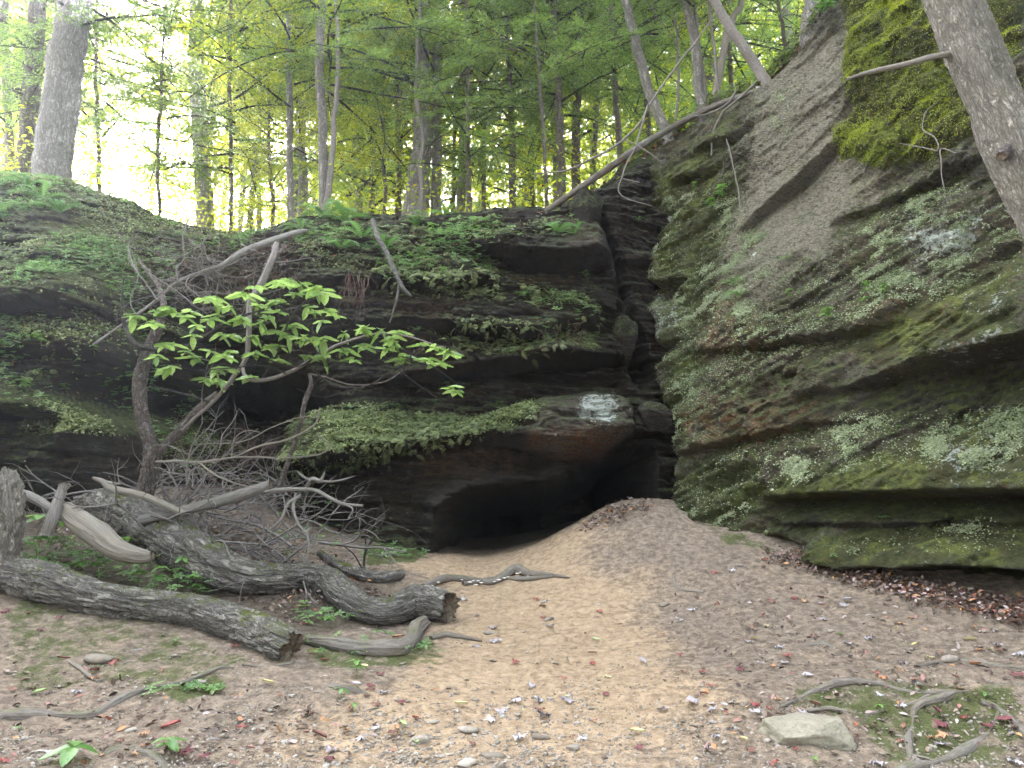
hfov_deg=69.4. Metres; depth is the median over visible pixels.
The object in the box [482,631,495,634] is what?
loose stone
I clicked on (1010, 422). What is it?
lichen
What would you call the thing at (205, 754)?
fallen leaf
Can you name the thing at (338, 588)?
fallen log
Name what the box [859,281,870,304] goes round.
seedling
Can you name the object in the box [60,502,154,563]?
split log
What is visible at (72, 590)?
fallen log
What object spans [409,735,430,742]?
loose stone
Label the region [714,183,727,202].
seedling
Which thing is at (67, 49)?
forest tree
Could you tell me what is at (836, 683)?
surface root
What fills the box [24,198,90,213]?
fern
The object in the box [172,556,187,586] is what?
seedling
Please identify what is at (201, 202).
forest tree
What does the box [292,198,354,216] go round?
fern
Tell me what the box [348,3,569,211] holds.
forest tree
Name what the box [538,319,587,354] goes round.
rootlets
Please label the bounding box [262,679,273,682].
fallen leaf
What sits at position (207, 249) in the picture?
bank litter
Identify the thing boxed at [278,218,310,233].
fern
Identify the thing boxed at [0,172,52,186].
fern
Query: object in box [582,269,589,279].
seedling
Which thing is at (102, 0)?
sky
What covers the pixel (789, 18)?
forest tree
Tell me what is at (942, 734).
fallen leaf
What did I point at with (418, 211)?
seedling
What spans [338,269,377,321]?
rootlets
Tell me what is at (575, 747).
loose stone
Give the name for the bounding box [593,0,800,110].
forest tree
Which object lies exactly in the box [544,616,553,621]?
loose stone
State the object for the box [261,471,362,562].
gnarled branch
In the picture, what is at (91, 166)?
forest tree
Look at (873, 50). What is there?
bright moss
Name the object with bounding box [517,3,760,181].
forest tree
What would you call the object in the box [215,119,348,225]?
forest tree
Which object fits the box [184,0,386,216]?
forest tree
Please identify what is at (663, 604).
loose stone
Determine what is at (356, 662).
seedling
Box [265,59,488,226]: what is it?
forest tree
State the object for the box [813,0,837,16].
seedling
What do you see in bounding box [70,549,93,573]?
seedling
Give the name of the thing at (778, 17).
forest tree
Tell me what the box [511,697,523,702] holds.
fallen leaf
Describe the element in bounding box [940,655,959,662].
loose stone
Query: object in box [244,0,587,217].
forest tree
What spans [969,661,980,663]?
fallen leaf
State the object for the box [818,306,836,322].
seedling
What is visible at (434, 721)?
loose stone
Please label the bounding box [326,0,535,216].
forest tree
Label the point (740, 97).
hanging root
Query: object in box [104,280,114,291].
seedling
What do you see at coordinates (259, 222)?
forest tree
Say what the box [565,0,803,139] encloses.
forest tree
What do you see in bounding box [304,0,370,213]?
bare sapling
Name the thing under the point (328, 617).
seedling
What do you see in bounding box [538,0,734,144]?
forest tree
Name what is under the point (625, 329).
wedged rock
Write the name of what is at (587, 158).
forest tree
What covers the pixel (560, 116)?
forest tree
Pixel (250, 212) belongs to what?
forest tree
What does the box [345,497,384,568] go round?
bare shrub
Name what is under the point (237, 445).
dead spruce twigs
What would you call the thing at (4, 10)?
forest tree
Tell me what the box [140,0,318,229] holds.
forest tree
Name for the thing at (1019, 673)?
fallen leaf
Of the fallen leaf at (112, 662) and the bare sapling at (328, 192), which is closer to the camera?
the fallen leaf at (112, 662)
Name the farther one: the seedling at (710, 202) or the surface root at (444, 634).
the seedling at (710, 202)
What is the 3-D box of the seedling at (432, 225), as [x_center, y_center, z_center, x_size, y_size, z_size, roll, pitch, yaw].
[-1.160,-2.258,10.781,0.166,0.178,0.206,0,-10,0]
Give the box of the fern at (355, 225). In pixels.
[329,220,387,240]
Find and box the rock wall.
[647,0,1023,579]
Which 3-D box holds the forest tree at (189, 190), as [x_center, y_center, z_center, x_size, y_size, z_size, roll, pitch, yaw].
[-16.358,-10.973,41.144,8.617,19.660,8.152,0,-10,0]
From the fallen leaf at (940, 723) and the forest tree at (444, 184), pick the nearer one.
the fallen leaf at (940, 723)
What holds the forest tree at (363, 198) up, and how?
on the hillside
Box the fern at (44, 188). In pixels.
[2,179,75,202]
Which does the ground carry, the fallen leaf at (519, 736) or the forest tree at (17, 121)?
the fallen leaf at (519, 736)
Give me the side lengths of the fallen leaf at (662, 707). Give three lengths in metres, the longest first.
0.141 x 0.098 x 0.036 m
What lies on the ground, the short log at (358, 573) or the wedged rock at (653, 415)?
the short log at (358, 573)
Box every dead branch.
[25,490,50,511]
[92,476,186,516]
[138,480,272,524]
[155,407,329,487]
[303,616,430,656]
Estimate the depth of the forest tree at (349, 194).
35.86 m
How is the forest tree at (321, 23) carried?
on the hillside
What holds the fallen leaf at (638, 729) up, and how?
on the ground
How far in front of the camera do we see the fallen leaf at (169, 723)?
4.62 m
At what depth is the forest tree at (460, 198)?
18.96 m
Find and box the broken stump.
[0,466,26,564]
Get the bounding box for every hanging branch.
[370,218,411,322]
[532,5,721,206]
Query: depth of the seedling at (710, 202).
10.53 m
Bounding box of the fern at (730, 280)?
[716,276,741,287]
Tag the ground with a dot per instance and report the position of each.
(608, 568)
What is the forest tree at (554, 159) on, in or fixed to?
on the hillside
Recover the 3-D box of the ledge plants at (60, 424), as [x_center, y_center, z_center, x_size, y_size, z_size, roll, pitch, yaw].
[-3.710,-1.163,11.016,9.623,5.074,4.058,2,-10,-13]
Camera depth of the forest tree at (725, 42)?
11.89 m
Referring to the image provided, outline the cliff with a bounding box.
[0,160,679,552]
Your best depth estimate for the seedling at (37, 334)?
8.95 m
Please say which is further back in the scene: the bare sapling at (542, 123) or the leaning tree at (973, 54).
the bare sapling at (542, 123)
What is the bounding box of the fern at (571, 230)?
[557,221,585,233]
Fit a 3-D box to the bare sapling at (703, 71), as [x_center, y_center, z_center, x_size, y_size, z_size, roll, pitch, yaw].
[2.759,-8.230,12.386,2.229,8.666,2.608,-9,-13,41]
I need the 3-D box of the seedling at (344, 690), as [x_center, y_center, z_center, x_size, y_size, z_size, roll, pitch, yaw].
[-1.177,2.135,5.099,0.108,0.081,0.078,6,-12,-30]
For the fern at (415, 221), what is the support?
on the cliff
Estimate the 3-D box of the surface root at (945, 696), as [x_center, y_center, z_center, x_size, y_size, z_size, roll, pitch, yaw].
[2.564,2.094,4.603,0.886,0.293,0.190,8,-13,-39]
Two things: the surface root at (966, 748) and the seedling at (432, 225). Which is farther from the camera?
the seedling at (432, 225)
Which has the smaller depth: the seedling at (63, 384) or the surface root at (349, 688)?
the surface root at (349, 688)
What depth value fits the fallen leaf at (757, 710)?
4.74 m
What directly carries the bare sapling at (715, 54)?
on the hillside
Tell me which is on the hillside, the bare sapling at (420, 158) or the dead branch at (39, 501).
the bare sapling at (420, 158)
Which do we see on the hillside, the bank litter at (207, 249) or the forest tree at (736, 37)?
the forest tree at (736, 37)
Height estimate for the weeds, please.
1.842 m
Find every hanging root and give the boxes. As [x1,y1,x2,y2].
[690,89,737,116]
[711,82,755,155]
[726,138,740,215]
[899,100,940,150]
[939,148,956,203]
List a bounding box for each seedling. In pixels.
[18,379,30,391]
[23,514,51,560]
[33,333,47,345]
[38,740,99,766]
[52,521,74,562]
[59,383,69,395]
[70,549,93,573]
[83,550,104,579]
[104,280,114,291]
[118,536,134,576]
[129,561,152,586]
[149,565,168,588]
[151,736,187,751]
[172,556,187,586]
[184,575,206,593]
[322,616,334,628]
[334,687,350,697]
[346,659,366,676]
[414,209,422,216]
[426,222,436,235]
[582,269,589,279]
[705,196,715,209]
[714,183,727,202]
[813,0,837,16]
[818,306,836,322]
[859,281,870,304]
[878,284,889,298]
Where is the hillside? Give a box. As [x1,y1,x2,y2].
[597,6,824,189]
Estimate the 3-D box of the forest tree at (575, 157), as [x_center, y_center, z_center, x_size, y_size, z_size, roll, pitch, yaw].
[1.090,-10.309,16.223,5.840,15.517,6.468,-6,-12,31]
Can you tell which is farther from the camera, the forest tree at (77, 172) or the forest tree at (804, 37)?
the forest tree at (77, 172)
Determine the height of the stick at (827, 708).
0.040 m
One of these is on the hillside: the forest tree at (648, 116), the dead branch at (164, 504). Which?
the forest tree at (648, 116)
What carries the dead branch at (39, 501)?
on the split log at (101, 537)
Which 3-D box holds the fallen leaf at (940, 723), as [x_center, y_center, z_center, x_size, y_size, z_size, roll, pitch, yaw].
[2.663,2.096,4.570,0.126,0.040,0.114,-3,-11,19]
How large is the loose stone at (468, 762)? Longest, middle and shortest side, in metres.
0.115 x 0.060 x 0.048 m
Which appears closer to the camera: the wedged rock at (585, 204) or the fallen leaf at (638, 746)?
the fallen leaf at (638, 746)
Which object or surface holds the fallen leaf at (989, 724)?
on the ground
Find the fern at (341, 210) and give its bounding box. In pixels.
[315,201,374,221]
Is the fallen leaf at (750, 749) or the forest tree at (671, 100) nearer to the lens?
the fallen leaf at (750, 749)
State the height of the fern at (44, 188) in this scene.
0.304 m
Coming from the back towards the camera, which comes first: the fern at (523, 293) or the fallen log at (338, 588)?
the fern at (523, 293)
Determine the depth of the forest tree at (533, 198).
19.18 m
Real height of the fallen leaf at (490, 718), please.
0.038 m
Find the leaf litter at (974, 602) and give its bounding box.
[0,496,1023,765]
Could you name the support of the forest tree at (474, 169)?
on the hillside
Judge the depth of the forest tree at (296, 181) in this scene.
26.50 m
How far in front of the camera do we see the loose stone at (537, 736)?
4.53 m
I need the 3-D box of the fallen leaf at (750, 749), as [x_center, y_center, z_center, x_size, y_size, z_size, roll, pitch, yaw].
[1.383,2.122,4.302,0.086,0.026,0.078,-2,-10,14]
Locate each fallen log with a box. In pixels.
[0,557,306,660]
[71,488,460,624]
[544,87,762,213]
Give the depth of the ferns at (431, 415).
10.30 m
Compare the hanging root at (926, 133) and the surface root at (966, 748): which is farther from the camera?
the hanging root at (926, 133)
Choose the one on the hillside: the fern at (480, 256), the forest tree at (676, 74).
the forest tree at (676, 74)
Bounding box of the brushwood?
[6,344,428,610]
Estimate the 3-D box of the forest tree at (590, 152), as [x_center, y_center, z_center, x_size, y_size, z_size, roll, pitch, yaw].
[3.327,-13.952,29.592,9.707,22.685,9.037,3,-10,-15]
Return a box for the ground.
[0,484,1023,767]
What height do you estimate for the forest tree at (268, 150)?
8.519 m
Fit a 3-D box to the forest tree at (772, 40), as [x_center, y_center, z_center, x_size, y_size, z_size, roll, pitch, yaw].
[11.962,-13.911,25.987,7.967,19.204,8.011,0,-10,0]
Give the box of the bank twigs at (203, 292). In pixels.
[104,198,325,343]
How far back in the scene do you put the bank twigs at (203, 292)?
9.96 m
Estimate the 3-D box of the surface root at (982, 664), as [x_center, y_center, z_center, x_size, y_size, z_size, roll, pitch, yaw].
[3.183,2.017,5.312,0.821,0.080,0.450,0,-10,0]
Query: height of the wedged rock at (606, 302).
0.352 m
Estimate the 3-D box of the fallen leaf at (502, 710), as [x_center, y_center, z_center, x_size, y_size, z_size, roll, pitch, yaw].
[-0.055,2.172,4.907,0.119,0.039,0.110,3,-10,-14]
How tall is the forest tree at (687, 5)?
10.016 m
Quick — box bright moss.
[821,0,1023,207]
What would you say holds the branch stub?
on the split log at (101, 537)
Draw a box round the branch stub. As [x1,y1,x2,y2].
[40,483,70,535]
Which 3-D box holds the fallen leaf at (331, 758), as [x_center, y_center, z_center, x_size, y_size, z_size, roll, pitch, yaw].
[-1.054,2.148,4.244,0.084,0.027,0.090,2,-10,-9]
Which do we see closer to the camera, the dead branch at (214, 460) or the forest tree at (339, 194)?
the dead branch at (214, 460)
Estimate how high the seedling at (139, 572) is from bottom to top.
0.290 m
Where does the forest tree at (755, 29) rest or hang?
on the hillside
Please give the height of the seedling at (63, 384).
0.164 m
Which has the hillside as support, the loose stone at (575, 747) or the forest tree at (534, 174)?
the forest tree at (534, 174)
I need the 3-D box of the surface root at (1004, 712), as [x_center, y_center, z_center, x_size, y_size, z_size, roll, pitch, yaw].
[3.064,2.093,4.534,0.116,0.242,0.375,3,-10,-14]
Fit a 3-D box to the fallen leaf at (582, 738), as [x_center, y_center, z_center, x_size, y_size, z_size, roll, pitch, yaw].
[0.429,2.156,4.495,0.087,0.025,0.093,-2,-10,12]
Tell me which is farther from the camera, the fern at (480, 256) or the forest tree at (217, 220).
the forest tree at (217, 220)
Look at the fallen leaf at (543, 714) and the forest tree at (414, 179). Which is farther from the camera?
the forest tree at (414, 179)
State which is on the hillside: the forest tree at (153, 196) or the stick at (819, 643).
the forest tree at (153, 196)
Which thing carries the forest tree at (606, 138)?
on the hillside
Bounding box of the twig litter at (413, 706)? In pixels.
[3,602,1023,763]
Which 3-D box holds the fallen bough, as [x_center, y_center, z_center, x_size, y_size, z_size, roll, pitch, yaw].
[-3.898,-1.489,10.007,2.895,2.308,1.176,7,-12,-36]
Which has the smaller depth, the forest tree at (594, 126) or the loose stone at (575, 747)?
the loose stone at (575, 747)
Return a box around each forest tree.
[0,0,151,178]
[0,0,165,200]
[0,0,186,154]
[0,0,199,175]
[0,0,228,202]
[0,0,274,181]
[0,2,86,176]
[0,3,107,184]
[42,0,165,206]
[72,34,165,216]
[73,0,219,223]
[76,0,274,215]
[76,0,336,208]
[81,0,357,230]
[84,0,407,229]
[88,0,332,229]
[128,15,308,229]
[135,60,282,230]
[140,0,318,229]
[150,4,409,229]
[170,0,477,209]
[171,0,381,220]
[183,1,333,229]
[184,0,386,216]
[198,0,331,226]
[205,0,528,215]
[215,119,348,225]
[218,99,402,230]
[226,27,472,215]
[239,1,449,212]
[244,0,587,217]
[245,37,465,227]
[264,79,449,213]
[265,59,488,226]
[274,0,507,215]
[282,96,443,211]
[301,0,626,212]
[325,0,449,214]
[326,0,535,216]
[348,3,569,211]
[354,0,740,201]
[356,0,600,212]
[372,0,619,207]
[374,0,577,211]
[377,82,496,213]
[414,0,668,199]
[421,0,719,198]
[440,4,609,206]
[442,16,519,210]
[446,28,631,206]
[446,54,615,209]
[446,125,506,211]
[454,0,627,206]
[474,7,690,189]
[487,0,722,206]
[504,0,753,167]
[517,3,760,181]
[524,0,775,152]
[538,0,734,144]
[541,62,615,192]
[541,91,607,204]
[560,0,748,114]
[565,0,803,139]
[567,52,673,184]
[569,5,775,187]
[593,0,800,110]
[596,2,770,187]
[605,0,799,124]
[659,0,803,119]
[661,0,744,111]
[674,0,771,85]
[679,1,778,98]
[695,2,800,104]
[707,0,821,48]
[734,0,803,78]
[747,9,801,64]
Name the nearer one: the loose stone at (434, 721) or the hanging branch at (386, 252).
the loose stone at (434, 721)
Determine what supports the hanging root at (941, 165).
hanging from the rock wall
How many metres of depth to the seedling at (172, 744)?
4.32 m
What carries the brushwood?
on the ground
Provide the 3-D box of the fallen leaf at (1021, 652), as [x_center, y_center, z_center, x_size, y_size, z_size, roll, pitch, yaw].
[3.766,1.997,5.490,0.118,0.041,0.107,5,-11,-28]
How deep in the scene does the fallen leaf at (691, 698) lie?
4.92 m
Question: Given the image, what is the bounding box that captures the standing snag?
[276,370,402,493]
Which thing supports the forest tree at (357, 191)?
on the hillside
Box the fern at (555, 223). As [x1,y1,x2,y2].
[543,221,578,230]
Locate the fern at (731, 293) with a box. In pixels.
[719,290,749,299]
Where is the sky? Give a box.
[2,0,776,226]
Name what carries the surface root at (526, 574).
on the ground
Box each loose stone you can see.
[83,654,114,663]
[124,727,137,731]
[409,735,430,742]
[429,719,439,723]
[457,726,479,733]
[457,758,477,766]
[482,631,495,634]
[483,752,505,758]
[531,733,550,739]
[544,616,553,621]
[566,744,579,750]
[659,602,669,606]
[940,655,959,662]
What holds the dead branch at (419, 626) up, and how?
on the ground
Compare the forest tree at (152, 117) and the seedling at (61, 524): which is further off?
the forest tree at (152, 117)
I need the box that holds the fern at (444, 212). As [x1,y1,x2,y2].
[424,203,460,217]
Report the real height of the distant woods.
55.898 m
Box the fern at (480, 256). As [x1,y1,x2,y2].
[468,253,490,258]
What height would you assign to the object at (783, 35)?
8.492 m
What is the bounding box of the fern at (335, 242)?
[312,236,367,248]
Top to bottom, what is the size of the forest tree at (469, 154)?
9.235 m
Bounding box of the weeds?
[22,501,442,695]
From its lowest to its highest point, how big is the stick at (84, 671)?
0.092 m
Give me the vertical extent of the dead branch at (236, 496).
0.483 m
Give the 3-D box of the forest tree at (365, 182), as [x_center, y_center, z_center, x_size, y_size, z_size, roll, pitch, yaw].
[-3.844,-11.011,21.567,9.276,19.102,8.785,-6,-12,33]
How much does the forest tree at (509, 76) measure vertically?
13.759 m
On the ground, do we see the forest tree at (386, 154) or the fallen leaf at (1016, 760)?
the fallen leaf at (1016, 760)
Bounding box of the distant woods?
[11,0,776,230]
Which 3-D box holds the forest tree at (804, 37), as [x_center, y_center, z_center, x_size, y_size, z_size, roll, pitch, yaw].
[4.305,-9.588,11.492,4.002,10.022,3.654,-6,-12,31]
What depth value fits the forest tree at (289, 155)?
13.96 m
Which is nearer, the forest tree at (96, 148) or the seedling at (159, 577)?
the seedling at (159, 577)
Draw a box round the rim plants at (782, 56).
[615,0,822,171]
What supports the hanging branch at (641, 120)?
hanging from the cliff
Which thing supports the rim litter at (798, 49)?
on the hillside
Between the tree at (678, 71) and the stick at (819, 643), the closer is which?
the stick at (819, 643)
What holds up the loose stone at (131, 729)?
on the ground
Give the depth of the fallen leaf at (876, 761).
4.17 m
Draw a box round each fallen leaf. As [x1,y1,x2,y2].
[0,757,13,763]
[32,688,46,693]
[108,659,118,665]
[138,730,150,734]
[161,719,180,727]
[177,745,194,756]
[198,752,211,757]
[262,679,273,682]
[312,729,326,737]
[324,756,334,760]
[325,745,336,751]
[454,701,467,703]
[484,714,496,722]
[495,707,509,714]
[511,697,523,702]
[512,732,527,740]
[537,710,550,716]
[561,696,574,702]
[578,735,586,741]
[630,728,645,731]
[631,744,643,749]
[656,706,669,709]
[686,695,702,702]
[744,745,756,751]
[751,707,761,712]
[869,759,887,765]
[933,718,948,727]
[933,740,949,744]
[936,729,948,737]
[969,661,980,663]
[981,722,996,726]
[996,714,1012,720]
[1006,757,1022,764]
[1010,671,1023,675]
[1011,650,1023,654]
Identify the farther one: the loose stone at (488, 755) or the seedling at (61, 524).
the seedling at (61, 524)
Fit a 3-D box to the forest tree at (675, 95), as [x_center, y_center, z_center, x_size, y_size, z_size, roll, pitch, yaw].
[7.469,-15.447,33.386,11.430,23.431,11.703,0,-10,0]
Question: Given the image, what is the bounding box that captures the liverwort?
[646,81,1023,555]
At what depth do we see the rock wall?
8.50 m
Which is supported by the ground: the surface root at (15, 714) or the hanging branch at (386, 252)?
the surface root at (15, 714)
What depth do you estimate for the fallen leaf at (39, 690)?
5.13 m
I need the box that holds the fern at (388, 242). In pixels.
[358,234,404,253]
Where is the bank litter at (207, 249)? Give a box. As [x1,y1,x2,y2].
[0,174,576,415]
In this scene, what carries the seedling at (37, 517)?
on the ground
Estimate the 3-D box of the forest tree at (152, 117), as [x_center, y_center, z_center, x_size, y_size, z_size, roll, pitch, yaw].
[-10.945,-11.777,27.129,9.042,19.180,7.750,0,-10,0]
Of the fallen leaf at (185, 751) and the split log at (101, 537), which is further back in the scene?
the split log at (101, 537)
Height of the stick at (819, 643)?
0.086 m
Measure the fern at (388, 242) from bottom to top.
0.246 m
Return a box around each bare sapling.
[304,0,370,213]
[378,0,502,215]
[484,0,566,207]
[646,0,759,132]
[660,0,776,112]
[708,0,731,100]
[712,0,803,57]
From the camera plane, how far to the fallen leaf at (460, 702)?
5.05 m
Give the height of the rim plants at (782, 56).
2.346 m
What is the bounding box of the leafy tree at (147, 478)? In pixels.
[120,240,464,495]
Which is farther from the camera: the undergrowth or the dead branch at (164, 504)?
the undergrowth
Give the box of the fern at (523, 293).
[516,291,533,295]
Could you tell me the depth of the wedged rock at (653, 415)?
9.70 m
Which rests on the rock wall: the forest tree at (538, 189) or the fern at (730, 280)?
the fern at (730, 280)
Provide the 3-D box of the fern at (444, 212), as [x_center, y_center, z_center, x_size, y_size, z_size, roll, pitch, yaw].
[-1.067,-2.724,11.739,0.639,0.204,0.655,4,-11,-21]
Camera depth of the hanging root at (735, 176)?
10.23 m
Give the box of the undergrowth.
[0,5,786,230]
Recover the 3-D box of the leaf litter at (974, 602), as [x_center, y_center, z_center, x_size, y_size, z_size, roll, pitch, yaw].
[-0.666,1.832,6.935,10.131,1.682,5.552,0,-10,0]
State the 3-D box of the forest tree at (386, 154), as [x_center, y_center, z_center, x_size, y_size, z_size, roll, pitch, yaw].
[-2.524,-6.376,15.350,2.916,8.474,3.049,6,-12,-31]
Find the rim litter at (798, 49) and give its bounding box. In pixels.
[66,13,820,233]
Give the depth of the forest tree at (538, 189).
30.62 m
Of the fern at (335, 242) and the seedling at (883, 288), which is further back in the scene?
the fern at (335, 242)
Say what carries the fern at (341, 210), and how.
on the cliff
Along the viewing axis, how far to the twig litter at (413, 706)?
4.90 m
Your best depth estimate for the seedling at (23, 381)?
8.78 m
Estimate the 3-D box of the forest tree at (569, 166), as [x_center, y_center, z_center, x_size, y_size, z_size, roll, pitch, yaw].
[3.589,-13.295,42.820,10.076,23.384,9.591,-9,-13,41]
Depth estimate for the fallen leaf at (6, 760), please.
4.12 m
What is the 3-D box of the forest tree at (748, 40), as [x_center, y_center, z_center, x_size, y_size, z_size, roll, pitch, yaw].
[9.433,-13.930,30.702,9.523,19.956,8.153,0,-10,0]
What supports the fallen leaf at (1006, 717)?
on the ground
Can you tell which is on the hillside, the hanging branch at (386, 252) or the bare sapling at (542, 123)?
the bare sapling at (542, 123)
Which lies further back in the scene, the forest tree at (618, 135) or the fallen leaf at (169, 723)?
the forest tree at (618, 135)
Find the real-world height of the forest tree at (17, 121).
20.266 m
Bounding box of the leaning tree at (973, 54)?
[845,0,1023,241]
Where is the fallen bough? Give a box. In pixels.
[92,217,309,345]
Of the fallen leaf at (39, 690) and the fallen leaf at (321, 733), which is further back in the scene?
the fallen leaf at (39, 690)
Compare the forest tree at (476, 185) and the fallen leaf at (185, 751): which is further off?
the forest tree at (476, 185)
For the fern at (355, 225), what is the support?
on the cliff
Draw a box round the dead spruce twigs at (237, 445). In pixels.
[160,389,304,510]
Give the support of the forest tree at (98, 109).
on the hillside
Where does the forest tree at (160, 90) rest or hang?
on the hillside
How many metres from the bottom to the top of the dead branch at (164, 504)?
0.429 m
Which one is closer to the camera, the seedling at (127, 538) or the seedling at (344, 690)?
the seedling at (344, 690)
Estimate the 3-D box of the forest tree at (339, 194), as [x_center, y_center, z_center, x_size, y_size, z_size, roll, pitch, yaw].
[-5.101,-9.967,26.051,8.338,17.620,7.605,0,-10,0]
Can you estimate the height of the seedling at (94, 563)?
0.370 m
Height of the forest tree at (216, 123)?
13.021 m
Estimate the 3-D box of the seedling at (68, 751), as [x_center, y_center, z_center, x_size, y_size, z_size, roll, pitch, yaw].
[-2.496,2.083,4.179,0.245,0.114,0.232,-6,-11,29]
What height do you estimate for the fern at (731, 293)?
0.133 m
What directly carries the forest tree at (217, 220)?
on the hillside
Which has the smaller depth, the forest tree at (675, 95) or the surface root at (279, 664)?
the surface root at (279, 664)
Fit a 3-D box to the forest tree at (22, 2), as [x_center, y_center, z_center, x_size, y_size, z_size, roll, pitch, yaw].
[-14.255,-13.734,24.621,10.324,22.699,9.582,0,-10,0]
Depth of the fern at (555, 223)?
10.59 m
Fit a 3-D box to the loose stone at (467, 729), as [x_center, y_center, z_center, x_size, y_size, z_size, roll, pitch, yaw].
[-0.280,2.190,4.692,0.149,0.041,0.103,-7,-11,28]
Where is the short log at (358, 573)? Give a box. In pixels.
[316,550,405,582]
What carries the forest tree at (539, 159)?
on the hillside
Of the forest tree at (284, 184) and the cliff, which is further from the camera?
the forest tree at (284, 184)
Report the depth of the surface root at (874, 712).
4.73 m
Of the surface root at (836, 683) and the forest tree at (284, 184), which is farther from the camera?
the forest tree at (284, 184)
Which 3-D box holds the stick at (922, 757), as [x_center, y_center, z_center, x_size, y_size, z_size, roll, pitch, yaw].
[2.363,2.157,4.276,0.137,0.026,0.022,-5,-11,27]
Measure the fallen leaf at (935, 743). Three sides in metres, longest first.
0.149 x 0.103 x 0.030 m
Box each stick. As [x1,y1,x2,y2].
[68,661,98,681]
[671,573,703,592]
[807,706,846,711]
[907,753,931,759]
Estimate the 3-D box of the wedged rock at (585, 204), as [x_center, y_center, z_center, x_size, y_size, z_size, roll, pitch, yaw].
[1.094,-2.448,10.915,0.531,0.932,0.502,0,-10,0]
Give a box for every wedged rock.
[568,187,603,225]
[589,288,616,313]
[612,315,637,366]
[637,401,673,429]
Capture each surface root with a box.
[0,666,232,720]
[99,745,169,767]
[242,662,304,666]
[322,683,393,711]
[421,564,569,585]
[429,631,481,641]
[779,677,1023,707]
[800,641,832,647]
[864,693,931,715]
[894,710,999,767]
[904,690,956,759]
[913,658,1023,669]
[980,698,1023,739]
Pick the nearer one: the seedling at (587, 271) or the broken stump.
the broken stump
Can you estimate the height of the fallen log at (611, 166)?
1.799 m
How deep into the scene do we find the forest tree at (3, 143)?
25.26 m
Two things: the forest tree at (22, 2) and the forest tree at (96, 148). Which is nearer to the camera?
the forest tree at (22, 2)
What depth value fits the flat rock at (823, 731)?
4.42 m
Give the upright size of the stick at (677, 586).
0.158 m
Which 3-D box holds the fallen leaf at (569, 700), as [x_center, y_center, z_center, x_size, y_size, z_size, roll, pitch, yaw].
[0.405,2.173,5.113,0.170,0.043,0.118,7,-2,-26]
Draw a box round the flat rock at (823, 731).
[758,712,856,750]
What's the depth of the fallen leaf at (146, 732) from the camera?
4.51 m
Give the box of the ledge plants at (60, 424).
[0,173,601,480]
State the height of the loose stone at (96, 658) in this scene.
0.071 m
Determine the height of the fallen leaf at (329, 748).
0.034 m
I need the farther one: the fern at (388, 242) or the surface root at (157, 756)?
the fern at (388, 242)
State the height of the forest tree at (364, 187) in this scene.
20.243 m
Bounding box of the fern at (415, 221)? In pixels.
[399,215,427,225]
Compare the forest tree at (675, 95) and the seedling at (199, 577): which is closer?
the seedling at (199, 577)
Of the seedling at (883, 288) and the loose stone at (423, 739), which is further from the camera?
the seedling at (883, 288)
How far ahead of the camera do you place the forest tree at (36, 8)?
15.21 m
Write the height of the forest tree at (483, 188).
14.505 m
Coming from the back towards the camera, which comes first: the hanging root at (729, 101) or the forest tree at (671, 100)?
the forest tree at (671, 100)
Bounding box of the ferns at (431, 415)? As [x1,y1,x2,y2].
[0,178,604,481]

